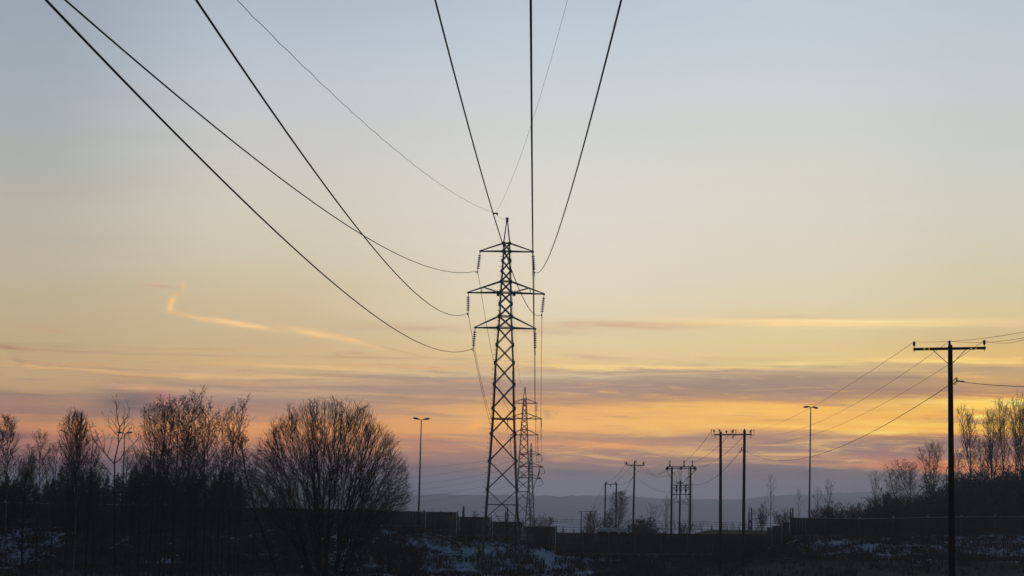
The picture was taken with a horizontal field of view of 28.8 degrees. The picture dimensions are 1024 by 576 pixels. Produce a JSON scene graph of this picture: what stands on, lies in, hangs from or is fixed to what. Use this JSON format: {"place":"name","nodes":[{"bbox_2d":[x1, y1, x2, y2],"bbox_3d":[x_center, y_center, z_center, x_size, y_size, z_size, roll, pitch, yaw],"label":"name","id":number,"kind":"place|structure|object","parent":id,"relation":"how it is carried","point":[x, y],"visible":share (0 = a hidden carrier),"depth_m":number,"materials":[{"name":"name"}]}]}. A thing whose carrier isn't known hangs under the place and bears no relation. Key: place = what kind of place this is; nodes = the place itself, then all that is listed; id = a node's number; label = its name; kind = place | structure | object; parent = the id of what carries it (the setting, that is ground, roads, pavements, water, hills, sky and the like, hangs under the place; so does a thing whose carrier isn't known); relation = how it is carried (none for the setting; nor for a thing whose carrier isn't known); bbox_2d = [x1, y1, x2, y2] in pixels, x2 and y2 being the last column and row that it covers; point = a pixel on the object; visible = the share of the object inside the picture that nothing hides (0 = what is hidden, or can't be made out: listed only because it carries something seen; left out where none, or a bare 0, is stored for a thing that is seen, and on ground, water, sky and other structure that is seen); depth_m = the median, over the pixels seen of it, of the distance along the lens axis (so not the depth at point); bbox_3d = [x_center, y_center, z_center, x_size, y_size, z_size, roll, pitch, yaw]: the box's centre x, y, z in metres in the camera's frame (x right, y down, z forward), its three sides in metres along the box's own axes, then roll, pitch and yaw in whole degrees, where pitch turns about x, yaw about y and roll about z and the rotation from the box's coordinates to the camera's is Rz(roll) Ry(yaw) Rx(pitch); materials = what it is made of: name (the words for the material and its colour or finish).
{"place":"outdoors","nodes":[
{"label":"outdoors","id":0,"kind":"place"},
{"bbox_2d":[0,514,1023,575],"bbox_3d":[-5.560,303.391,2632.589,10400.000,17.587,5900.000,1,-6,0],"label":"ground","id":1,"kind":"structure","parent":0,"point":[242,537],"depth_m":207.21,"materials":[{"name":"black plant"}]},
{"bbox_2d":[0,427,24,520],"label":"alder tree","id":2,"kind":"object","parent":1,"relation":"on","point":[6,463],"visible":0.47,"depth_m":171.74,"materials":[{"name":"black plant"}]},
{"bbox_2d":[0,411,28,575],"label":"birch tree","id":3,"kind":"object","parent":1,"relation":"on","point":[7,461],"visible":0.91,"depth_m":164.09,"materials":[{"name":"black plant"}]},
{"bbox_2d":[0,480,30,502],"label":"bare bush","id":4,"kind":"object","parent":1,"relation":"on","point":[20,501],"visible":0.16,"depth_m":252.50,"materials":[{"name":"black plant"}]},
{"bbox_2d":[0,461,47,575],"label":"young tree","id":5,"kind":"object","parent":1,"relation":"on","point":[24,478],"visible":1,"depth_m":119.15,"materials":[{"name":"black plant"}]},
{"bbox_2d":[17,453,37,501],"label":"birch tree","id":6,"kind":"object","parent":1,"relation":"on","point":[25,464],"visible":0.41,"depth_m":283.63,"materials":[{"name":"black plant"}]},
{"bbox_2d":[19,428,56,573],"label":"alder tree","id":7,"kind":"object","parent":1,"relation":"on","point":[39,482],"visible":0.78,"depth_m":177.08,"materials":[{"name":"black plant"}]},
{"bbox_2d":[35,439,71,575],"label":"alder tree","id":8,"kind":"object","parent":1,"relation":"on","point":[52,480],"visible":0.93,"depth_m":166.95,"materials":[{"name":"black plant"}]},
{"bbox_2d":[58,463,77,575],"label":"alder sapling","id":9,"kind":"object","parent":1,"relation":"on","point":[65,471],"visible":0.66,"depth_m":159.04,"materials":[{"name":"black plant"}]},
{"bbox_2d":[50,411,93,575],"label":"alder tree","id":10,"kind":"object","parent":1,"relation":"on","point":[75,422],"visible":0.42,"depth_m":169.23,"materials":[{"name":"black plant"}]},
{"bbox_2d":[53,407,104,575],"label":"birch tree","id":11,"kind":"object","parent":1,"relation":"on","point":[72,474],"visible":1,"depth_m":149.12,"materials":[{"name":"black plant"}]},
{"bbox_2d":[77,468,99,575],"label":"alder sapling","id":12,"kind":"object","parent":1,"relation":"on","point":[89,493],"visible":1,"depth_m":139.06,"materials":[{"name":"black plant"}]},
{"bbox_2d":[72,434,112,575],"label":"alder tree","id":13,"kind":"object","parent":1,"relation":"on","point":[93,456],"visible":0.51,"depth_m":174.19,"materials":[{"name":"black plant"}]},
{"bbox_2d":[83,457,107,575],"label":"alder sapling","id":14,"kind":"object","parent":1,"relation":"on","point":[95,468],"visible":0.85,"depth_m":147.19,"materials":[{"name":"black plant"}]},
{"bbox_2d":[93,463,113,575],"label":"alder sapling","id":15,"kind":"object","parent":1,"relation":"on","point":[104,493],"visible":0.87,"depth_m":151.04,"materials":[{"name":"black plant"}]},
{"bbox_2d":[99,478,120,503],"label":"bare bush","id":16,"kind":"object","parent":1,"relation":"on","point":[111,493],"visible":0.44,"depth_m":245.45,"materials":[{"name":"black plant"}]},
{"bbox_2d":[89,394,140,575],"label":"young tree","id":17,"kind":"object","parent":1,"relation":"on","point":[120,427],"visible":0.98,"depth_m":149.45,"materials":[{"name":"black plant"}]},
{"bbox_2d":[107,473,126,503],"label":"spruce tree","id":18,"kind":"object","parent":1,"relation":"on","point":[116,485],"visible":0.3,"depth_m":259.51,"materials":[{"name":"black plant"}]},
{"bbox_2d":[112,476,132,575],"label":"alder sapling","id":19,"kind":"object","parent":1,"relation":"on","point":[121,489],"visible":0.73,"depth_m":156.90,"materials":[{"name":"black plant"}]},
{"bbox_2d":[112,446,139,575],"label":"alder sapling","id":20,"kind":"object","parent":1,"relation":"on","point":[125,478],"visible":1,"depth_m":145.22,"materials":[{"name":"black plant"}]},
{"bbox_2d":[118,467,143,575],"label":"alder sapling","id":21,"kind":"object","parent":1,"relation":"on","point":[130,501],"visible":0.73,"depth_m":149.04,"materials":[{"name":"black plant"}]},
{"bbox_2d":[125,448,153,575],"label":"alder tree","id":22,"kind":"object","parent":1,"relation":"on","point":[138,478],"visible":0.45,"depth_m":170.92,"materials":[{"name":"black plant"}]},
{"bbox_2d":[130,450,154,575],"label":"alder sapling","id":23,"kind":"object","parent":1,"relation":"on","point":[144,482],"visible":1,"depth_m":142.10,"materials":[{"name":"black plant"}]},
{"bbox_2d":[125,395,185,575],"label":"alder tree","id":24,"kind":"object","parent":1,"relation":"on","point":[147,428],"visible":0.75,"depth_m":164.99,"materials":[{"name":"black plant"}]},
{"bbox_2d":[147,457,167,575],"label":"alder sapling","id":25,"kind":"object","parent":1,"relation":"on","point":[160,494],"visible":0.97,"depth_m":149.12,"materials":[{"name":"black plant"}]},
{"bbox_2d":[137,396,188,575],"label":"alder tree","id":26,"kind":"object","parent":1,"relation":"on","point":[159,573],"visible":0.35,"depth_m":168.90,"materials":[{"name":"black plant"}]},
{"bbox_2d":[149,438,185,575],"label":"alder tree","id":27,"kind":"object","parent":1,"relation":"on","point":[164,487],"visible":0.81,"depth_m":153.04,"materials":[{"name":"black plant"}]},
{"bbox_2d":[161,454,183,575],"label":"alder sapling","id":28,"kind":"object","parent":1,"relation":"on","point":[170,474],"visible":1,"depth_m":143.14,"materials":[{"name":"black plant"}]},
{"bbox_2d":[139,384,208,575],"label":"alder tree","id":29,"kind":"object","parent":1,"relation":"on","point":[179,446],"visible":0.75,"depth_m":161.40,"materials":[{"name":"black plant"}]},
{"bbox_2d":[164,398,213,575],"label":"alder tree","id":30,"kind":"object","parent":1,"relation":"on","point":[188,407],"visible":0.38,"depth_m":170.72,"materials":[{"name":"black plant"}]},
{"bbox_2d":[163,427,218,575],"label":"alder tree","id":31,"kind":"object","parent":1,"relation":"on","point":[187,446],"visible":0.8,"depth_m":157.35,"materials":[{"name":"black plant"}]},
{"bbox_2d":[185,455,208,575],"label":"alder sapling","id":32,"kind":"object","parent":1,"relation":"on","point":[195,489],"visible":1,"depth_m":145.13,"materials":[{"name":"black plant"}]},
{"bbox_2d":[177,396,226,575],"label":"alder tree","id":33,"kind":"object","parent":1,"relation":"on","point":[210,429],"visible":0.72,"depth_m":162.99,"materials":[{"name":"black plant"}]},
{"bbox_2d":[202,459,221,575],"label":"alder sapling","id":34,"kind":"object","parent":1,"relation":"on","point":[211,493],"visible":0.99,"depth_m":149.05,"materials":[{"name":"black plant"}]},
{"bbox_2d":[0,501,424,528],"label":"noise barrier","id":35,"kind":"object","parent":1,"relation":"on","point":[417,518],"visible":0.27,"depth_m":220.49,"materials":[{"name":"paint"}]},
{"bbox_2d":[203,408,245,575],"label":"alder tree","id":36,"kind":"object","parent":1,"relation":"on","point":[219,512],"visible":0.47,"depth_m":169.06,"materials":[{"name":"black plant"}]},
{"bbox_2d":[214,447,238,575],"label":"alder sapling","id":37,"kind":"object","parent":1,"relation":"on","point":[225,483],"visible":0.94,"depth_m":155.18,"materials":[{"name":"black plant"}]},
{"bbox_2d":[213,395,255,575],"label":"alder tree","id":38,"kind":"object","parent":1,"relation":"on","point":[230,440],"visible":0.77,"depth_m":165.13,"materials":[{"name":"black plant"}]},
{"bbox_2d":[224,466,247,575],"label":"alder sapling","id":39,"kind":"object","parent":1,"relation":"on","point":[232,495],"visible":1,"depth_m":146.14,"materials":[{"name":"black plant"}]},
{"bbox_2d":[229,457,252,575],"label":"alder sapling","id":40,"kind":"object","parent":1,"relation":"on","point":[240,506],"visible":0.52,"depth_m":153.03,"materials":[{"name":"black plant"}]},
{"bbox_2d":[230,427,278,575],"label":"leaning tree","id":41,"kind":"object","parent":1,"relation":"on","point":[240,443],"visible":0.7,"depth_m":151.04,"materials":[{"name":"black plant"}]},
{"bbox_2d":[247,480,261,575],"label":"alder sapling","id":42,"kind":"object","parent":1,"relation":"on","point":[254,518],"visible":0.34,"depth_m":156.87,"materials":[{"name":"black plant"}]},
{"bbox_2d":[264,521,313,569],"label":"bare bush","id":43,"kind":"object","parent":1,"relation":"on","point":[287,552],"visible":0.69,"depth_m":197.85,"materials":[{"name":"black plant"}]},
{"bbox_2d":[238,394,415,575],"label":"willow tree","id":44,"kind":"object","parent":1,"relation":"on","point":[316,521],"visible":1,"depth_m":147.73,"materials":[{"name":"black plant"}]},
{"bbox_2d":[333,501,395,564],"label":"bare bush","id":45,"kind":"object","parent":1,"relation":"on","point":[360,561],"visible":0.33,"depth_m":203.26,"materials":[{"name":"black plant"}]},
{"bbox_2d":[356,517,424,573],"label":"bare bush","id":46,"kind":"object","parent":1,"relation":"on","point":[377,554],"visible":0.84,"depth_m":194.01,"materials":[{"name":"black plant"}]},
{"bbox_2d":[389,539,429,574],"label":"bare bush","id":47,"kind":"object","parent":1,"relation":"on","point":[414,561],"visible":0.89,"depth_m":188.07,"materials":[{"name":"black plant"}]},
{"bbox_2d":[424,511,556,552],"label":"noise barrier","id":48,"kind":"object","parent":1,"relation":"on","point":[450,522],"visible":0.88,"depth_m":220.37,"materials":[{"name":"concrete"}]},
{"bbox_2d":[466,217,544,570],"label":"lattice tower","id":49,"kind":"structure","parent":1,"relation":"on","point":[500,293],"depth_m":207.26,"materials":[{"name":"metal"}]},
{"bbox_2d":[45,0,514,474],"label":"conductor wire","id":50,"kind":"object","parent":49,"relation":"attached to","point":[131,88],"visible":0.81,"depth_m":51.08,"materials":[{"name":"metal"}]},
{"bbox_2d":[64,0,517,454],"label":"conductor wire","id":51,"kind":"object","parent":49,"relation":"attached to","point":[114,42],"visible":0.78,"depth_m":68.13,"materials":[{"name":"metal"}]},
{"bbox_2d":[195,0,510,449],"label":"conductor wire","id":52,"kind":"object","parent":49,"relation":"attached to","point":[236,59],"visible":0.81,"depth_m":56.73,"materials":[{"name":"metal"}]},
{"bbox_2d":[237,0,519,376],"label":"earth wire","id":53,"kind":"object","parent":49,"relation":"attached to","point":[361,120],"visible":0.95,"depth_m":104.66,"materials":[{"name":"metal"}]},
{"bbox_2d":[434,0,542,468],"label":"conductor wire","id":54,"kind":"object","parent":49,"relation":"attached to","point":[479,164],"visible":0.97,"depth_m":65.34,"materials":[{"name":"metal"}]},
{"bbox_2d":[530,0,540,481],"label":"conductor wire","id":55,"kind":"object","parent":49,"relation":"attached to","point":[531,97],"visible":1,"depth_m":54.34,"materials":[{"name":"metal"}]},
{"bbox_2d":[534,0,621,452],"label":"conductor wire","id":56,"kind":"object","parent":49,"relation":"attached to","point":[615,22],"visible":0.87,"depth_m":64.40,"materials":[{"name":"metal"}]},
{"bbox_2d":[507,387,541,525],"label":"lattice tower","id":57,"kind":"structure","parent":1,"relation":"on","point":[526,429],"depth_m":443.44,"materials":[{"name":"metal"}]},
{"bbox_2d":[247,507,802,533],"bbox_3d":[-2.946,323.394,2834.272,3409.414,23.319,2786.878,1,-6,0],"label":"woods","id":58,"kind":"object","parent":1,"relation":"on","point":[702,524],"visible":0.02,"depth_m":2947.72,"materials":[{"name":"black plant"}]},
{"bbox_2d":[517,443,544,526],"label":"lattice tower","id":59,"kind":"structure","parent":1,"relation":"on","point":[531,466],"depth_m":616.73,"materials":[{"name":"metal"}]},
{"bbox_2d":[529,512,555,526],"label":"bare bush","id":60,"kind":"object","parent":1,"relation":"on","point":[540,523],"visible":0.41,"depth_m":416.81,"materials":[{"name":"black plant"}]},
{"bbox_2d":[583,506,618,545],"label":"bare bush","id":61,"kind":"object","parent":1,"relation":"on","point":[589,516],"visible":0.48,"depth_m":342.33,"materials":[{"name":"black plant"}]},
{"bbox_2d":[604,481,617,527],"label":"twin pole stand","id":62,"kind":"object","parent":1,"relation":"on","point":[616,484],"visible":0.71,"depth_m":337.93,"materials":[{"name":"paint"}]},
{"bbox_2d":[606,489,631,527],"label":"birch tree","id":63,"kind":"object","parent":1,"relation":"on","point":[621,500],"visible":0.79,"depth_m":347.53,"materials":[{"name":"brown plant"}]},
{"bbox_2d":[626,460,643,529],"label":"utility pole","id":64,"kind":"object","parent":1,"relation":"on","point":[634,465],"visible":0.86,"depth_m":274.56,"materials":[{"name":"paint"}]},
{"bbox_2d":[631,514,659,549],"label":"bare bush","id":65,"kind":"object","parent":1,"relation":"on","point":[641,529],"visible":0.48,"depth_m":255.63,"materials":[{"name":"brown plant"}]},
{"bbox_2d":[557,532,766,557],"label":"noise barrier","id":66,"kind":"object","parent":1,"relation":"on","point":[655,544],"visible":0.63,"depth_m":220.23,"materials":[{"name":"paint"}]},
{"bbox_2d":[666,461,696,533],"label":"switch stand","id":67,"kind":"object","parent":1,"relation":"on","point":[685,487],"visible":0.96,"depth_m":268.40,"materials":[{"name":"paint"}]},
{"bbox_2d":[711,429,751,571],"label":"twin pole stand","id":68,"kind":"object","parent":1,"relation":"on","point":[720,434],"visible":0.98,"depth_m":188.94,"materials":[{"name":"paint"}]},
{"bbox_2d":[753,501,769,532],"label":"bare bush","id":69,"kind":"object","parent":1,"relation":"on","point":[761,519],"visible":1,"depth_m":266.26,"materials":[{"name":"brown plant"}]},
{"bbox_2d":[767,522,790,548],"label":"noise barrier","id":70,"kind":"object","parent":1,"relation":"on","point":[775,534],"visible":0.69,"depth_m":220.37,"materials":[{"name":"concrete"}]},
{"bbox_2d":[772,507,792,525],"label":"bare bush","id":71,"kind":"object","parent":1,"relation":"on","point":[785,517],"visible":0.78,"depth_m":262.15,"materials":[{"name":"brown plant"}]},
{"bbox_2d":[817,502,837,518],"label":"bare bush","id":72,"kind":"object","parent":1,"relation":"on","point":[826,514],"visible":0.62,"depth_m":252.06,"materials":[{"name":"brown plant"}]},
{"bbox_2d":[853,493,895,524],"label":"bare bush","id":73,"kind":"object","parent":1,"relation":"on","point":[869,513],"visible":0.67,"depth_m":251.29,"materials":[{"name":"brown plant"}]},
{"bbox_2d":[867,491,907,518],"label":"bare bush","id":74,"kind":"object","parent":1,"relation":"on","point":[889,512],"visible":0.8,"depth_m":249.13,"materials":[{"name":"brown plant"}]},
{"bbox_2d":[879,464,913,498],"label":"alder tree","id":75,"kind":"object","parent":1,"relation":"on","point":[891,484],"visible":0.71,"depth_m":280.70,"materials":[{"name":"brown plant"}]},
{"bbox_2d":[879,491,919,518],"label":"bare bush","id":76,"kind":"object","parent":1,"relation":"on","point":[899,506],"visible":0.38,"depth_m":253.08,"materials":[{"name":"brown plant"}]},
{"bbox_2d":[791,514,1023,538],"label":"noise barrier","id":77,"kind":"object","parent":1,"relation":"on","point":[1001,524],"visible":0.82,"depth_m":219.73,"materials":[{"name":"paint"}]},
{"bbox_2d":[890,490,925,517],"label":"bare bush","id":78,"kind":"object","parent":1,"relation":"on","point":[907,504],"visible":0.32,"depth_m":252.95,"materials":[{"name":"brown plant"}]},
{"bbox_2d":[891,459,930,502],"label":"alder tree","id":79,"kind":"object","parent":1,"relation":"on","point":[910,479],"visible":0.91,"depth_m":275.11,"materials":[{"name":"brown plant"}]},
{"bbox_2d":[901,493,947,525],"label":"bare bush","id":80,"kind":"object","parent":1,"relation":"on","point":[925,509],"visible":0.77,"depth_m":247.59,"materials":[{"name":"brown plant"}]},
{"bbox_2d":[915,439,947,502],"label":"birch tree","id":81,"kind":"object","parent":1,"relation":"on","point":[929,465],"visible":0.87,"depth_m":270.84,"materials":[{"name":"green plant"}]},
{"bbox_2d":[913,340,985,575],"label":"utility pole","id":82,"kind":"object","parent":1,"relation":"on","point":[950,348],"visible":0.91,"depth_m":71.74,"materials":[{"name":"paint"}]},
{"bbox_2d":[746,386,947,460],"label":"overhead wire","id":83,"kind":"object","parent":82,"relation":"attached to","point":[867,434],"visible":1,"depth_m":94.68,"materials":[{"name":"metal"}]},
{"bbox_2d":[927,465,972,517],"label":"bare bush","id":84,"kind":"object","parent":1,"relation":"on","point":[955,484],"visible":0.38,"depth_m":258.63,"materials":[{"name":"brown plant"}]},
{"bbox_2d":[954,448,964,485],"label":"birch tree","id":85,"kind":"object","parent":1,"relation":"on","point":[958,465],"visible":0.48,"depth_m":266.36,"materials":[{"name":"brown plant"}]},
{"bbox_2d":[921,466,1016,520],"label":"bare bush","id":86,"kind":"object","parent":1,"relation":"on","point":[933,491],"visible":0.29,"depth_m":259.47,"materials":[{"name":"brown plant"}]},
{"bbox_2d":[956,403,990,480],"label":"birch tree","id":87,"kind":"object","parent":1,"relation":"on","point":[968,423],"visible":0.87,"depth_m":274.07,"materials":[{"name":"brown plant"}]},
{"bbox_2d":[970,437,994,492],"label":"birch tree","id":88,"kind":"object","parent":1,"relation":"on","point":[981,450],"visible":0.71,"depth_m":267.25,"materials":[{"name":"brown plant"}]},
{"bbox_2d":[957,466,1019,531],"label":"bare bush","id":89,"kind":"object","parent":1,"relation":"on","point":[979,482],"visible":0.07,"depth_m":261.93,"materials":[{"name":"brown plant"}]},
{"bbox_2d":[961,455,1023,522],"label":"bare bush","id":90,"kind":"object","parent":1,"relation":"on","point":[994,511],"visible":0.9,"depth_m":254.00,"materials":[{"name":"brown plant"}]},
{"bbox_2d":[977,408,1008,484],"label":"birch tree","id":91,"kind":"object","parent":1,"relation":"on","point":[989,432],"visible":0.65,"depth_m":279.08,"materials":[{"name":"brown plant"}]},
{"bbox_2d":[971,469,1023,516],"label":"bare bush","id":92,"kind":"object","parent":1,"relation":"on","point":[984,484],"visible":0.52,"depth_m":254.23,"materials":[{"name":"brown plant"}]},
{"bbox_2d":[985,397,1021,478],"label":"birch tree","id":93,"kind":"object","parent":1,"relation":"on","point":[1002,422],"visible":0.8,"depth_m":275.00,"materials":[{"name":"brown plant"}]},
{"bbox_2d":[995,469,1023,530],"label":"bare bush","id":94,"kind":"object","parent":1,"relation":"on","point":[1014,512],"visible":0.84,"depth_m":251.99,"materials":[{"name":"brown plant"}]},
{"bbox_2d":[999,393,1023,479],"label":"birch tree","id":95,"kind":"object","parent":1,"relation":"on","point":[1017,405],"visible":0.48,"depth_m":283.36,"materials":[{"name":"brown plant"}]},
{"bbox_2d":[1007,403,1023,478],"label":"birch tree","id":96,"kind":"object","parent":1,"relation":"on","point":[1020,441],"visible":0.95,"depth_m":271.33,"materials":[{"name":"brown plant"}]},
{"bbox_2d":[0,0,1023,499],"label":"sky","id":97,"kind":"structure","parent":0,"point":[770,202],"materials":[{"name":"blue"}]},
{"bbox_2d":[29,479,1020,524],"bbox_3d":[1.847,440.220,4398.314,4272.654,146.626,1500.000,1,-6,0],"label":"hills","id":98,"kind":"structure","parent":0,"point":[570,506],"depth_m":4045.02,"materials":[{"name":"grey"}]},
{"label":"road","id":99,"kind":"structure","parent":0,"visible":0},
{"bbox_2d":[413,417,429,510],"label":"street lamp","id":100,"kind":"object","parent":99,"relation":"on","point":[420,462],"visible":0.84,"depth_m":234.05,"materials":[{"name":"metal"}]},
{"bbox_2d":[595,528,628,541],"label":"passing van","id":101,"kind":"object","parent":99,"relation":"on","point":[610,530],"visible":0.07,"depth_m":231.51,"materials":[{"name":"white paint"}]},
{"bbox_2d":[804,406,817,517],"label":"street lamp","id":102,"kind":"object","parent":99,"relation":"on","point":[810,459],"visible":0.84,"depth_m":237.18,"materials":[{"name":"metal"}]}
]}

